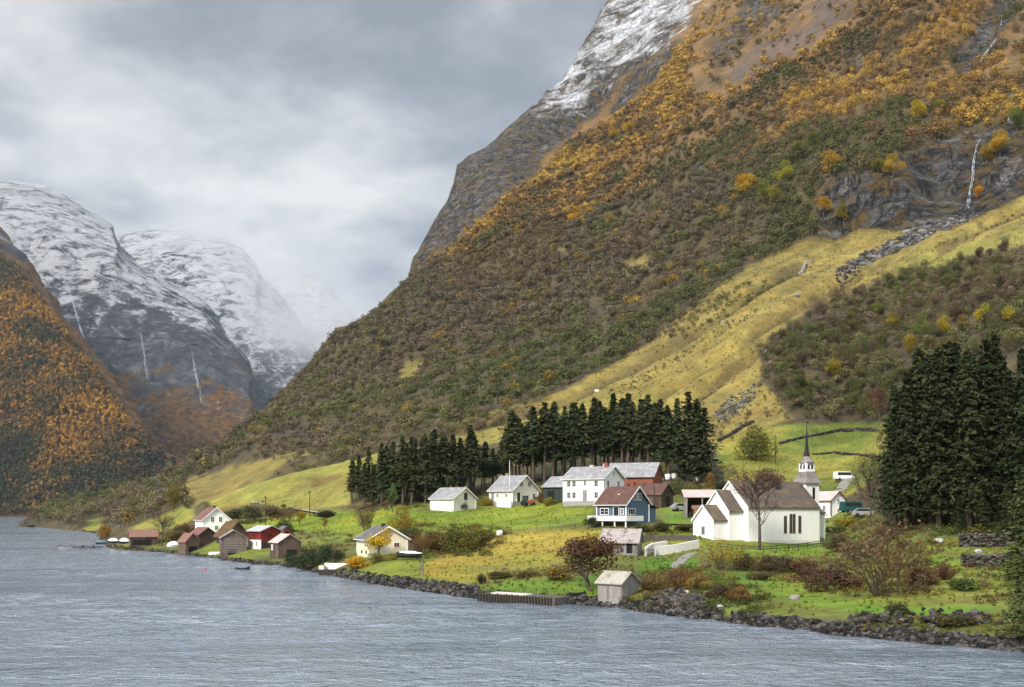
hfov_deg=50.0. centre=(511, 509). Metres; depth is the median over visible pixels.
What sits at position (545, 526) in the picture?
wire fence
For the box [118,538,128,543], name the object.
covered boat
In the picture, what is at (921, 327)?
birch tree
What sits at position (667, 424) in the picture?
spruce tree
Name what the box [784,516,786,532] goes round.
window
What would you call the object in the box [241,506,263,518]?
bush
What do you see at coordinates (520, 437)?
spruce tree
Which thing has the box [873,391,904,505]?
spruce tree
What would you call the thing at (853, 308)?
thicket tree
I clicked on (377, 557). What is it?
bush
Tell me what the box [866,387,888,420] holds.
birch tree
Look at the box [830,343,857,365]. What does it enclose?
thicket tree
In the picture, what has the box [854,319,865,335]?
thicket tree
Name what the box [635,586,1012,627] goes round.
rubble heap
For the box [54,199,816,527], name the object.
hillside wood
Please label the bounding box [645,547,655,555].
gate
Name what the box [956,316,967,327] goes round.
birch tree
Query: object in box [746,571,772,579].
bush
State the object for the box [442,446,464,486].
spruce tree
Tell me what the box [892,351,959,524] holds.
spruce tree
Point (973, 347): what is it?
thicket tree
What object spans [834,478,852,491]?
farm road
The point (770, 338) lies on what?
thicket tree
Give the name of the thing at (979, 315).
larch tree
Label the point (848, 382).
thicket tree
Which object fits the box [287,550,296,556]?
doorway
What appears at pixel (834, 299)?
thicket tree
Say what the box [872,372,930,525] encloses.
spruce tree
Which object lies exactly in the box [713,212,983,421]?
scree
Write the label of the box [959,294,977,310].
thicket tree
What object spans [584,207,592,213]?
birch tree
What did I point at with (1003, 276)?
thicket tree
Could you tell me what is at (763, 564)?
bush
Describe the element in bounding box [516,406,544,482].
spruce tree
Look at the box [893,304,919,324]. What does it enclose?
thicket tree
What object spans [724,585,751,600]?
bush
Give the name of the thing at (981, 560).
stone wall
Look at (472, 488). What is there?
spruce tree
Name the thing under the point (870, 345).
thicket tree
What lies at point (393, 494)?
broadleaf tree
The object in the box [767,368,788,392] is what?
thicket tree
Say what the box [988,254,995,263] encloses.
thicket tree
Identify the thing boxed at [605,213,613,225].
birch tree
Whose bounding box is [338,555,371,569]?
bush
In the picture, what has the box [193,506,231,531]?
house
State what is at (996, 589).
grass tussocks
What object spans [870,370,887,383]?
thicket tree
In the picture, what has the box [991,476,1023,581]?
spruce tree
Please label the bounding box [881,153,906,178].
birch tree
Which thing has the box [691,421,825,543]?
church
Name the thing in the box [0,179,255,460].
snowy dome
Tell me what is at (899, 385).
thicket tree
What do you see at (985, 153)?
birch tree
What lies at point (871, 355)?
thicket tree
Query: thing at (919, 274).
thicket tree
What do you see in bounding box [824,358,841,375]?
birch tree
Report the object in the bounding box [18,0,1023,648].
hillside
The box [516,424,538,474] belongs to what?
spruce tree
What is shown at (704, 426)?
spruce tree
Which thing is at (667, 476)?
silage bale
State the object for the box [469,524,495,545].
bush
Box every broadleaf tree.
[127,494,140,521]
[164,482,183,511]
[293,510,305,524]
[364,527,393,553]
[387,505,416,532]
[388,484,397,511]
[552,534,622,591]
[660,462,667,476]
[705,472,715,489]
[732,423,777,462]
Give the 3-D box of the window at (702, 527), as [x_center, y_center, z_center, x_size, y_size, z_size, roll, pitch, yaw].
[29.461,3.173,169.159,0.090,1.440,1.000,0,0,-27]
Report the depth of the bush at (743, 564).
136.08 m
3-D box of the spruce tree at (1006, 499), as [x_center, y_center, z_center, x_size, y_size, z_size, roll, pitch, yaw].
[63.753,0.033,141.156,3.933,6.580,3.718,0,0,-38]
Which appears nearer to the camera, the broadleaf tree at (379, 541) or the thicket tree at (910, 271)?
the broadleaf tree at (379, 541)
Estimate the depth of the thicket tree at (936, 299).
350.02 m
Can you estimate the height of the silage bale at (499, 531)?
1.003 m
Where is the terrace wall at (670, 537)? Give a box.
[644,535,695,540]
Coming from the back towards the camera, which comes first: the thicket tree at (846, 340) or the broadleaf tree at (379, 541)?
the thicket tree at (846, 340)
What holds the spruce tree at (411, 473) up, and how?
on the hillside at (622, 58)
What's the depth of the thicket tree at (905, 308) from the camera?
355.66 m
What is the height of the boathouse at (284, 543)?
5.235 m
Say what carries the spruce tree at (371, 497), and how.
on the hillside at (622, 58)
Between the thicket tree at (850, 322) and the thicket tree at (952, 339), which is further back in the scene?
the thicket tree at (850, 322)
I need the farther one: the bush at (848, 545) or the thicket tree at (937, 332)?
the thicket tree at (937, 332)
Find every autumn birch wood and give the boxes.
[418,0,960,267]
[685,0,1023,233]
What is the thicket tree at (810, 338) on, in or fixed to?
on the hillside at (622, 58)
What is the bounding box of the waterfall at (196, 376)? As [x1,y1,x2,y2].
[192,354,200,399]
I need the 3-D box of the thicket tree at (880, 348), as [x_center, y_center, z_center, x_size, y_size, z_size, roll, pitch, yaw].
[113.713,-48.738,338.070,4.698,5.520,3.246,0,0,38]
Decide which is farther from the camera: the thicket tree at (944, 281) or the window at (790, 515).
the thicket tree at (944, 281)
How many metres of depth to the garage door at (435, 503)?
236.75 m
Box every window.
[394,542,399,547]
[600,508,608,514]
[628,508,635,514]
[701,526,704,534]
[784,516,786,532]
[789,514,791,532]
[793,514,794,532]
[798,516,800,532]
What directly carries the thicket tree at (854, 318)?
on the hillside at (622, 58)
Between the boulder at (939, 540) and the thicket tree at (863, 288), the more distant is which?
the thicket tree at (863, 288)
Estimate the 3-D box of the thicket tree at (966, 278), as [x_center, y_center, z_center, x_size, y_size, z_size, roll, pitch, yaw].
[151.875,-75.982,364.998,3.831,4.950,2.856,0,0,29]
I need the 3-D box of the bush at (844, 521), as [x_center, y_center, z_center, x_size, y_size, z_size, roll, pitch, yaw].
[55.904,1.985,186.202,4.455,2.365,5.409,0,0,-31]
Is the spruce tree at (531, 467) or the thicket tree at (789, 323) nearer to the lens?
the spruce tree at (531, 467)
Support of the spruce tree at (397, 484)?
on the hillside at (622, 58)
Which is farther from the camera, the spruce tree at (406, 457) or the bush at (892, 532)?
the spruce tree at (406, 457)
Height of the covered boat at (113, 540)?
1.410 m
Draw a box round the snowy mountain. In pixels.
[117,227,317,411]
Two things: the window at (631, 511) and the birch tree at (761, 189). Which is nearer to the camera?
the window at (631, 511)
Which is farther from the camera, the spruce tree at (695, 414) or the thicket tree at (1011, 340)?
the thicket tree at (1011, 340)
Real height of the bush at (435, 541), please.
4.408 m
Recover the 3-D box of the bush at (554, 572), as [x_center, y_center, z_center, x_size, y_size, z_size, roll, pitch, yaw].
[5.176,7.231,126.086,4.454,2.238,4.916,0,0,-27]
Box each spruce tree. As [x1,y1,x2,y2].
[344,459,360,504]
[350,455,362,500]
[353,463,370,504]
[357,446,376,499]
[363,464,380,505]
[369,455,384,501]
[372,443,388,505]
[374,440,405,505]
[384,448,391,501]
[389,434,409,504]
[395,454,405,500]
[398,450,423,504]
[400,443,410,500]
[404,436,417,495]
[408,438,421,499]
[413,433,440,503]
[413,439,427,499]
[419,428,446,496]
[427,432,439,494]
[433,436,464,487]
[437,437,457,487]
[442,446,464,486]
[448,435,461,486]
[457,437,467,486]
[457,447,472,486]
[461,424,485,490]
[464,431,482,492]
[466,436,481,487]
[476,441,497,490]
[487,448,497,484]
[490,409,527,475]
[490,454,504,479]
[492,436,514,475]
[508,415,519,474]
[510,423,530,474]
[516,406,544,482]
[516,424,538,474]
[517,417,521,474]
[518,424,543,467]
[520,463,541,475]
[527,402,558,483]
[535,445,552,480]
[537,403,565,475]
[538,415,581,475]
[549,401,559,475]
[560,406,569,474]
[561,403,587,467]
[571,402,580,466]
[574,402,597,466]
[576,445,590,466]
[583,406,603,464]
[588,397,598,465]
[589,407,615,462]
[590,400,610,465]
[602,398,635,462]
[602,399,620,462]
[602,411,618,462]
[605,393,620,462]
[614,393,637,462]
[614,447,626,462]
[616,417,624,462]
[619,445,636,462]
[629,399,651,462]
[630,401,635,462]
[630,448,651,462]
[631,394,660,461]
[633,405,646,461]
[644,398,669,473]
[647,411,684,473]
[651,402,658,461]
[662,409,674,471]
[663,398,684,480]
[663,405,670,468]
[667,392,710,480]
[681,397,714,481]
[683,407,723,482]
[691,402,714,472]
[866,383,903,523]
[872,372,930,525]
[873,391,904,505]
[879,347,927,520]
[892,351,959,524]
[910,346,976,527]
[914,342,966,520]
[922,357,927,387]
[934,349,1002,528]
[942,376,982,524]
[948,353,998,521]
[949,496,969,530]
[951,340,1019,524]
[952,342,962,475]
[972,490,993,531]
[979,334,1013,520]
[987,371,1023,521]
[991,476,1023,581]
[992,485,1015,532]
[994,372,1023,482]
[994,534,1023,638]
[995,562,1023,622]
[996,348,1023,504]
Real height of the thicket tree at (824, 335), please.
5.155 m
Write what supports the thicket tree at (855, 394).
on the hillside at (622, 58)
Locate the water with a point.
(104, 616)
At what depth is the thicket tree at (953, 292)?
345.66 m
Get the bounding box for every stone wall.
[717,420,754,441]
[778,427,877,444]
[812,451,879,456]
[957,532,1016,546]
[960,552,1013,566]
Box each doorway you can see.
[189,546,196,551]
[228,549,235,554]
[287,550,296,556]
[547,491,553,498]
[626,544,631,552]
[666,497,669,505]
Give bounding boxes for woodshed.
[279,526,291,533]
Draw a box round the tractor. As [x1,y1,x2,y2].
[521,496,534,505]
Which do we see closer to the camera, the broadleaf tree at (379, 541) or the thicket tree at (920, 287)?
the broadleaf tree at (379, 541)
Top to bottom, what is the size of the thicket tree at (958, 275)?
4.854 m
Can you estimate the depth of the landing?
166.70 m
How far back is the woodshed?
233.63 m
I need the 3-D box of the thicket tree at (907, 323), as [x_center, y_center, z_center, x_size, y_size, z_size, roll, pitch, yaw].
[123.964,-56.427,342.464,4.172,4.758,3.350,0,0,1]
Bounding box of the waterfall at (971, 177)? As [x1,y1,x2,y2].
[966,138,980,207]
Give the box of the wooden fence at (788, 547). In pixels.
[717,539,822,552]
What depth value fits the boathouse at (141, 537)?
273.39 m
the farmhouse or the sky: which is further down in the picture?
the farmhouse
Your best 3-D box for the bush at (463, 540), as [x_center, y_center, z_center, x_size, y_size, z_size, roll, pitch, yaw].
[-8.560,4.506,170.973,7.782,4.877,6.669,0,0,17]
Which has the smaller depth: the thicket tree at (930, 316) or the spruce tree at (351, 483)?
the spruce tree at (351, 483)
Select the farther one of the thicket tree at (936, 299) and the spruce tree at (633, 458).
the thicket tree at (936, 299)
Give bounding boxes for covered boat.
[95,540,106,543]
[107,538,118,542]
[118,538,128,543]
[167,541,177,547]
[396,550,421,557]
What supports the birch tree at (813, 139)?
on the hillside at (622, 58)
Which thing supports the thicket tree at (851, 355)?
on the hillside at (622, 58)
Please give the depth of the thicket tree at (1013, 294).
315.68 m
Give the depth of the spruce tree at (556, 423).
270.13 m
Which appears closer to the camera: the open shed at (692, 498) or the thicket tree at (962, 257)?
the open shed at (692, 498)
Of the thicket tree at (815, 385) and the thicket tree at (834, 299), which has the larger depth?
the thicket tree at (834, 299)
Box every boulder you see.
[788,595,799,599]
[934,538,943,542]
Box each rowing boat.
[235,566,249,569]
[568,591,585,595]
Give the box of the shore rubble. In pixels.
[83,530,1023,652]
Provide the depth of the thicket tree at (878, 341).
343.56 m
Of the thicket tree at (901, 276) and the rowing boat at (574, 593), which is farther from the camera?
the thicket tree at (901, 276)
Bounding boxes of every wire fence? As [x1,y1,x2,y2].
[472,562,571,573]
[499,515,589,532]
[657,513,683,516]
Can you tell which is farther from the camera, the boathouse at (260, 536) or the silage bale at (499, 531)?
the boathouse at (260, 536)
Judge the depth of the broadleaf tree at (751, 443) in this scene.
272.86 m
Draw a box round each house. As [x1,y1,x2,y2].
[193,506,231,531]
[487,473,540,505]
[588,482,658,527]
[819,491,847,517]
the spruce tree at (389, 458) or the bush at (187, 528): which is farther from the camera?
the bush at (187, 528)
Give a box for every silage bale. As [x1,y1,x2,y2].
[496,530,502,535]
[664,474,670,479]
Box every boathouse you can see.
[128,529,158,546]
[176,533,200,553]
[190,527,215,547]
[218,529,247,557]
[246,525,282,548]
[268,533,302,558]
[594,570,641,603]
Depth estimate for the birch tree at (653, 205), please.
782.55 m
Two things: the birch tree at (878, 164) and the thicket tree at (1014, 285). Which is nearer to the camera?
the thicket tree at (1014, 285)
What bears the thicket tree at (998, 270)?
on the hillside at (622, 58)
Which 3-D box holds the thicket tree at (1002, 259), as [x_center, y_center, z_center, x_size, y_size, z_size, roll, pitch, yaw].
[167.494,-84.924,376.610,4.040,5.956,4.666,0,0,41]
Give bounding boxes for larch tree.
[973,302,989,325]
[1001,305,1022,323]
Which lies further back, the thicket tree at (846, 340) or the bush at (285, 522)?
the thicket tree at (846, 340)
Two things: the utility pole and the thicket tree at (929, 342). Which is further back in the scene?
the thicket tree at (929, 342)
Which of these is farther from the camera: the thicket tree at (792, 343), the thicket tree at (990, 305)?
the thicket tree at (792, 343)
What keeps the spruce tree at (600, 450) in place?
on the hillside at (622, 58)
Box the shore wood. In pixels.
[0,241,180,512]
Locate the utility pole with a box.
[263,496,267,523]
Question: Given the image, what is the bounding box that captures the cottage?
[353,523,419,557]
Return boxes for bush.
[98,523,111,539]
[163,527,186,539]
[173,520,194,534]
[224,508,242,518]
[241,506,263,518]
[261,505,282,516]
[269,519,294,531]
[279,508,295,519]
[282,550,300,567]
[291,542,323,568]
[310,509,334,517]
[314,543,341,564]
[332,549,345,559]
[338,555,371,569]
[367,552,387,563]
[386,553,396,560]
[397,527,420,540]
[408,533,431,552]
[419,527,450,551]
[437,526,479,551]
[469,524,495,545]
[476,498,493,505]
[477,572,486,583]
[487,571,514,579]
[513,568,542,577]
[534,563,575,580]
[536,493,542,502]
[542,496,557,505]
[582,516,601,527]
[634,524,656,530]
[636,570,675,591]
[650,521,679,530]
[663,567,694,586]
[669,477,688,494]
[672,523,692,530]
[679,482,702,490]
[684,573,712,589]
[695,538,751,569]
[706,583,732,599]
[711,477,742,489]
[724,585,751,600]
[732,552,756,570]
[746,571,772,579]
[748,551,778,570]
[768,551,800,572]
[790,557,819,574]
[796,558,867,592]
[810,514,951,596]
[820,530,852,551]
[825,524,849,532]
[830,515,854,526]
[841,538,868,558]
[870,599,912,616]
[873,525,903,539]
[903,565,940,585]
[909,555,933,564]
[932,561,956,579]
[935,612,980,626]
[944,574,994,591]
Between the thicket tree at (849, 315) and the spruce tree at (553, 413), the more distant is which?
the thicket tree at (849, 315)
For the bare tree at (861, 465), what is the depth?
170.05 m
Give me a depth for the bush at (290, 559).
187.19 m
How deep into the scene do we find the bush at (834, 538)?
154.56 m
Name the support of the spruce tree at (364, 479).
on the hillside at (622, 58)
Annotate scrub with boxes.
[27,213,1023,635]
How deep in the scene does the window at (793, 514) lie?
171.46 m
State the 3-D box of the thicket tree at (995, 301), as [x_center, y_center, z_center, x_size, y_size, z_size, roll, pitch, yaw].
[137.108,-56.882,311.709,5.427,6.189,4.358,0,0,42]
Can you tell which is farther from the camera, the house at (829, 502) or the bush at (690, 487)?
the bush at (690, 487)
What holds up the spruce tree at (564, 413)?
on the hillside at (622, 58)
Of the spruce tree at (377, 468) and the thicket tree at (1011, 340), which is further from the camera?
the thicket tree at (1011, 340)
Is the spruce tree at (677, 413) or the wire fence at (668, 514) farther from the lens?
the spruce tree at (677, 413)
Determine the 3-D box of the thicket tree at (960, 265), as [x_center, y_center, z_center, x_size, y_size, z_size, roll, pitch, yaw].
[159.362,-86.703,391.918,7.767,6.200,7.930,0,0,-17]
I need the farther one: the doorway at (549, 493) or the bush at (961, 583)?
the doorway at (549, 493)
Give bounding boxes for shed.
[600,529,644,555]
[642,483,674,507]
[682,490,714,517]
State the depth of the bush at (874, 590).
102.07 m
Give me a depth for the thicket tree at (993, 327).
287.93 m
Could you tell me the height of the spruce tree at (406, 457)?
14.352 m
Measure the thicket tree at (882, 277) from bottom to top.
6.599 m
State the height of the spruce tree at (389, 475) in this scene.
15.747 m
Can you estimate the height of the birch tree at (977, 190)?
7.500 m
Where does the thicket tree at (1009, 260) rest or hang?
on the hillside at (622, 58)
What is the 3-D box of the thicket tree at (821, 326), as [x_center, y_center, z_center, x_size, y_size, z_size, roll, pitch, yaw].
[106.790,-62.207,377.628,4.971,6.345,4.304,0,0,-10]
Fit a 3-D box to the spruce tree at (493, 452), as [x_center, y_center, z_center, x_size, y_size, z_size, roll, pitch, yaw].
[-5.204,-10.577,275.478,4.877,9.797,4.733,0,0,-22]
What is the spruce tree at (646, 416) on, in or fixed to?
on the hillside at (622, 58)
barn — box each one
[541,476,562,503]
[603,462,664,488]
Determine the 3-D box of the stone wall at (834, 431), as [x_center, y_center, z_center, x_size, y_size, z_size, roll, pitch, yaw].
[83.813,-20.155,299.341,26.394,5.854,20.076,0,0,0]
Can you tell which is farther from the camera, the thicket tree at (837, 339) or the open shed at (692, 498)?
the thicket tree at (837, 339)
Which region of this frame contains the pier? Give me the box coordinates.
[477,591,572,605]
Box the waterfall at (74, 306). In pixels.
[61,266,83,336]
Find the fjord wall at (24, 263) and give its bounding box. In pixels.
[0,227,184,516]
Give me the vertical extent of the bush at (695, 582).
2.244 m
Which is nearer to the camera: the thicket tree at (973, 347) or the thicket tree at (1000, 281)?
the thicket tree at (973, 347)
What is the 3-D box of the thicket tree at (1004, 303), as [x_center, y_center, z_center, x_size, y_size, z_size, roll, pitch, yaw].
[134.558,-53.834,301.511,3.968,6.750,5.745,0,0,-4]
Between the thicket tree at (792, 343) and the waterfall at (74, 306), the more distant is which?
the waterfall at (74, 306)
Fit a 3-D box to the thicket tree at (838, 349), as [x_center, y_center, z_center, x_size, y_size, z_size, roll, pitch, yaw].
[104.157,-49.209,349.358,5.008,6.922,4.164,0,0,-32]
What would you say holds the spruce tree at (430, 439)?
on the hillside at (622, 58)
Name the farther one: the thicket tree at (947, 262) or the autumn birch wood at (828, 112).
the autumn birch wood at (828, 112)
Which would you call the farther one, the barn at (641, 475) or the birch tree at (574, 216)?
the birch tree at (574, 216)
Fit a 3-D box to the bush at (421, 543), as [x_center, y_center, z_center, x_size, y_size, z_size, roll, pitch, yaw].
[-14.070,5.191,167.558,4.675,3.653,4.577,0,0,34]
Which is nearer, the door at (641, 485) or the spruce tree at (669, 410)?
the door at (641, 485)
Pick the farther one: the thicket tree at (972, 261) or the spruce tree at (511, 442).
the thicket tree at (972, 261)
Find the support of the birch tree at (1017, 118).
on the hillside at (622, 58)
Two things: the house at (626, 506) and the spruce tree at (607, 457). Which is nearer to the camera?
the house at (626, 506)
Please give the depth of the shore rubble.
95.07 m
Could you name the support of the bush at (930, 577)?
on the hillside at (622, 58)
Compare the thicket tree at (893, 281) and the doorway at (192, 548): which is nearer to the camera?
the doorway at (192, 548)
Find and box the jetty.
[58,545,102,547]
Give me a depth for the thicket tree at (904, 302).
373.11 m
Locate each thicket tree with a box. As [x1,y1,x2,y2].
[760,351,770,358]
[767,332,778,340]
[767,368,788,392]
[769,340,784,354]
[772,347,784,358]
[777,328,786,339]
[780,316,805,330]
[781,331,796,342]
[781,354,796,367]
[782,331,806,350]
[783,384,801,400]
[785,356,794,369]
[786,333,807,349]
[789,382,804,395]
[790,361,800,370]
[791,321,805,333]
[793,369,806,376]
[794,375,806,386]
[795,350,809,368]
[799,341,822,357]
[799,395,809,407]
[800,378,812,392]
[802,333,815,348]
[804,320,817,333]
[807,296,828,312]
[809,382,820,391]
[814,300,829,314]
[816,321,827,332]
[821,332,828,340]
[822,311,839,326]
[826,289,845,300]
[826,327,840,339]
[826,328,843,344]
[829,296,838,303]
[830,281,851,298]
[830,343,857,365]
[832,344,844,356]
[834,346,863,369]
[838,322,851,335]
[841,334,851,342]
[842,395,857,412]
[843,311,857,327]
[844,397,857,409]
[845,375,859,390]
[846,298,857,307]
[846,306,858,314]
[846,320,855,331]
[846,338,862,354]
[846,385,859,399]
[849,287,860,297]
[850,315,863,327]
[850,383,861,393]
[853,336,876,356]
[853,347,862,362]
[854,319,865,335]
[854,362,867,377]
[855,283,865,293]
[856,317,867,324]
[856,394,872,416]
[856,397,880,418]
[863,353,874,364]
[864,296,875,308]
[864,336,885,348]
[864,363,882,380]
[865,340,882,352]
[867,291,877,297]
[867,345,891,359]
[869,321,886,336]
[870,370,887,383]
[874,305,886,321]
[874,330,889,346]
[875,295,886,305]
[875,343,887,352]
[875,378,893,391]
[878,316,886,324]
[879,270,895,285]
[880,350,897,367]
[882,321,892,333]
[884,273,894,280]
[886,371,899,387]
[887,277,897,292]
[891,318,908,336]
[892,365,907,383]
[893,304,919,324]
[893,381,902,391]
[895,267,910,286]
[899,301,908,307]
[900,307,911,321]
[903,262,915,276]
[903,322,910,331]
[906,307,918,318]
[908,346,917,359]
[909,298,922,307]
[910,310,924,325]
[913,263,929,273]
[913,280,926,297]
[915,268,926,280]
[918,326,932,338]
[921,267,942,288]
[921,334,940,351]
[925,312,950,331]
[926,293,942,309]
[926,311,936,322]
[927,258,951,273]
[927,300,949,313]
[928,328,942,337]
[939,273,954,289]
[939,330,958,346]
[940,267,955,275]
[945,306,956,321]
[946,287,961,301]
[948,258,968,271]
[948,293,959,304]
[950,304,966,320]
[951,272,963,282]
[951,277,960,287]
[952,261,963,273]
[956,252,964,261]
[959,281,971,294]
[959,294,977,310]
[963,254,979,267]
[963,273,974,286]
[964,267,976,283]
[968,264,985,282]
[968,297,1005,325]
[968,338,981,353]
[969,298,980,312]
[973,268,999,288]
[974,246,983,260]
[975,291,989,312]
[978,282,998,298]
[984,304,1003,322]
[984,317,1004,337]
[985,262,1001,283]
[987,299,1003,308]
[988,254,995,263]
[991,275,1012,291]
[994,273,1007,288]
[995,254,1005,263]
[996,235,1009,251]
[996,288,1014,300]
[997,302,1009,321]
[999,333,1020,353]
[1002,291,1021,306]
[1005,290,1016,299]
[1006,257,1016,266]
[1006,323,1017,341]
[1008,279,1020,290]
[1011,309,1023,326]
[1017,277,1023,287]
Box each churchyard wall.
[644,541,667,554]
[656,540,698,554]
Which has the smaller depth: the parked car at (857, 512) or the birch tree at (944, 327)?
the parked car at (857, 512)
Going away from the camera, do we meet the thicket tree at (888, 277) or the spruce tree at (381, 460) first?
the spruce tree at (381, 460)
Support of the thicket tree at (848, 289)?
on the hillside at (622, 58)
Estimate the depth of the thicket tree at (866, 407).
311.11 m
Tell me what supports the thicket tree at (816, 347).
on the hillside at (622, 58)
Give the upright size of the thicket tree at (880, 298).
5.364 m
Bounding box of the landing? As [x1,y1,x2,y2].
[318,563,348,574]
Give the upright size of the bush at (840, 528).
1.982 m
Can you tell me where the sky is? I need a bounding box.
[0,0,606,317]
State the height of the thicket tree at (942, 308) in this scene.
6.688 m
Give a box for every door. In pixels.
[432,500,438,508]
[491,492,494,501]
[582,489,587,500]
[607,584,614,596]
[613,506,618,515]
[637,483,647,488]
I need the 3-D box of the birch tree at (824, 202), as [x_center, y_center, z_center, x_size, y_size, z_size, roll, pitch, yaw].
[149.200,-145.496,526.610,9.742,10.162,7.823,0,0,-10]
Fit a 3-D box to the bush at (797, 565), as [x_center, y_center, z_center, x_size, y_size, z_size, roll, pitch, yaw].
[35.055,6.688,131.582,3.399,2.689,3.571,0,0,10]
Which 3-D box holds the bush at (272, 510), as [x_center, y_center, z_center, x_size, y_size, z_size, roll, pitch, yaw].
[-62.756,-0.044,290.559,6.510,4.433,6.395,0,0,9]
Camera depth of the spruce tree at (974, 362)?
155.74 m
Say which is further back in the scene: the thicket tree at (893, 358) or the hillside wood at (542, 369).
the hillside wood at (542, 369)
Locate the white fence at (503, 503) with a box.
[497,500,510,506]
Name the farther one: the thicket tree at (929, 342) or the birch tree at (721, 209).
the birch tree at (721, 209)
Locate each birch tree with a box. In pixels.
[566,208,579,220]
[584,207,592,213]
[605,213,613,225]
[607,125,620,138]
[622,120,634,132]
[649,203,659,210]
[716,204,727,213]
[735,173,757,198]
[754,178,771,201]
[767,185,782,201]
[772,160,793,180]
[792,140,804,153]
[805,130,821,151]
[812,195,832,216]
[822,149,844,177]
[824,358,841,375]
[834,202,848,225]
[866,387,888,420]
[870,302,882,311]
[871,157,884,174]
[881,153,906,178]
[885,312,901,330]
[904,333,918,350]
[909,99,926,118]
[909,312,932,335]
[932,99,945,113]
[935,314,951,336]
[949,7,959,23]
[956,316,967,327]
[973,186,981,197]
[978,145,994,163]
[987,129,1009,157]
[1008,107,1023,131]
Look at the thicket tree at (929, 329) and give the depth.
319.83 m
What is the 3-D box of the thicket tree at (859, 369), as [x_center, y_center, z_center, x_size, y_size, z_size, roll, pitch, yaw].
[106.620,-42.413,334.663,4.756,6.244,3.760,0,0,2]
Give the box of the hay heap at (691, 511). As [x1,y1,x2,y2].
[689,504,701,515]
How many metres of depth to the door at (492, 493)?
242.48 m
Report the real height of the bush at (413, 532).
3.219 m
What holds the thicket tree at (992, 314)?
on the hillside at (622, 58)
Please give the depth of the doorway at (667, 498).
210.47 m
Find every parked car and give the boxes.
[670,503,683,510]
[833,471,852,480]
[839,501,862,512]
[852,508,872,516]
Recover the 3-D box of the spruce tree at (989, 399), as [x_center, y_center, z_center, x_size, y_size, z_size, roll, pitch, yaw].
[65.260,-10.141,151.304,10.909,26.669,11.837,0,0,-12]
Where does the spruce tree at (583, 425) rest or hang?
on the hillside at (622, 58)
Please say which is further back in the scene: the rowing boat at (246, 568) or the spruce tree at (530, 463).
the spruce tree at (530, 463)
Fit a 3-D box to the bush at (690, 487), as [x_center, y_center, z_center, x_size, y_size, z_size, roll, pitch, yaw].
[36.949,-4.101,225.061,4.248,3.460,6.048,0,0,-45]
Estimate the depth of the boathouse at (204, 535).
247.13 m
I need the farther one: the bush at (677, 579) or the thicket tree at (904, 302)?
the thicket tree at (904, 302)
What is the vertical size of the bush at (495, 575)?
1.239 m
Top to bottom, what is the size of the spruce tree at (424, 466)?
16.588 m
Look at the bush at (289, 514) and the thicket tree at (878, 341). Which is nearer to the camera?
the bush at (289, 514)
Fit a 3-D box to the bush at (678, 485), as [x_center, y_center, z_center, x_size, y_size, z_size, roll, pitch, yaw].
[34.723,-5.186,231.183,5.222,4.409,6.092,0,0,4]
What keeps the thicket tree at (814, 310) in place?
on the hillside at (622, 58)
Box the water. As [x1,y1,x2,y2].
[0,517,1023,686]
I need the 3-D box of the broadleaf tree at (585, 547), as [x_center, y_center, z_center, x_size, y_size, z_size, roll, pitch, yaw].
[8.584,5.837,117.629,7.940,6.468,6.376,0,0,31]
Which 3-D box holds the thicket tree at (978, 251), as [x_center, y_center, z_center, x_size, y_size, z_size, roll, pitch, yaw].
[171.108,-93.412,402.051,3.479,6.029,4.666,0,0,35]
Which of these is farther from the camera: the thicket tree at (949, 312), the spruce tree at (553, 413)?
the thicket tree at (949, 312)
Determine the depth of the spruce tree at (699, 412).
258.42 m
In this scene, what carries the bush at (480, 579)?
on the hillside at (622, 58)
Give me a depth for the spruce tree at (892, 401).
160.33 m
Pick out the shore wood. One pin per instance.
(8, 385)
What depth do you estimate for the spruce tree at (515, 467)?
269.66 m
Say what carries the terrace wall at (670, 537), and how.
on the hillside at (622, 58)
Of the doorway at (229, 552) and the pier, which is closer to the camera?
the pier
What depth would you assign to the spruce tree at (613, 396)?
275.88 m
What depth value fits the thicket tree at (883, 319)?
364.44 m
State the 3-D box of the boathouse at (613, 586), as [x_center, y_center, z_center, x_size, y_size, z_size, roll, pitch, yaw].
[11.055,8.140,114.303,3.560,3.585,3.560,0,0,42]
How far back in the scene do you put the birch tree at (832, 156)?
540.48 m
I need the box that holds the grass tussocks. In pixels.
[246,195,1023,642]
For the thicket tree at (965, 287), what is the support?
on the hillside at (622, 58)
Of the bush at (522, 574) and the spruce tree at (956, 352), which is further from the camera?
the spruce tree at (956, 352)
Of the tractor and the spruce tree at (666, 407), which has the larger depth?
the spruce tree at (666, 407)
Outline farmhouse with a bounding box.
[561,463,625,506]
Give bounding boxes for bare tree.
[146,510,175,545]
[351,502,376,529]
[724,461,786,549]
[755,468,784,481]
[844,449,888,527]
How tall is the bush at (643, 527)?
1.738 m
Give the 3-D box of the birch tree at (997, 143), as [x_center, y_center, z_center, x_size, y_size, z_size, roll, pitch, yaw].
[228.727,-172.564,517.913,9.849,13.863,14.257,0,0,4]
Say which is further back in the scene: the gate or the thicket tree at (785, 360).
the thicket tree at (785, 360)
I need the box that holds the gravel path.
[671,552,696,567]
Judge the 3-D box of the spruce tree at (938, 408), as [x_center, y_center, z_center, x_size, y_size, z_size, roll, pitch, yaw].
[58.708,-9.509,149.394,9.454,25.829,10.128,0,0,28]
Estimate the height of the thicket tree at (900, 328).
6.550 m

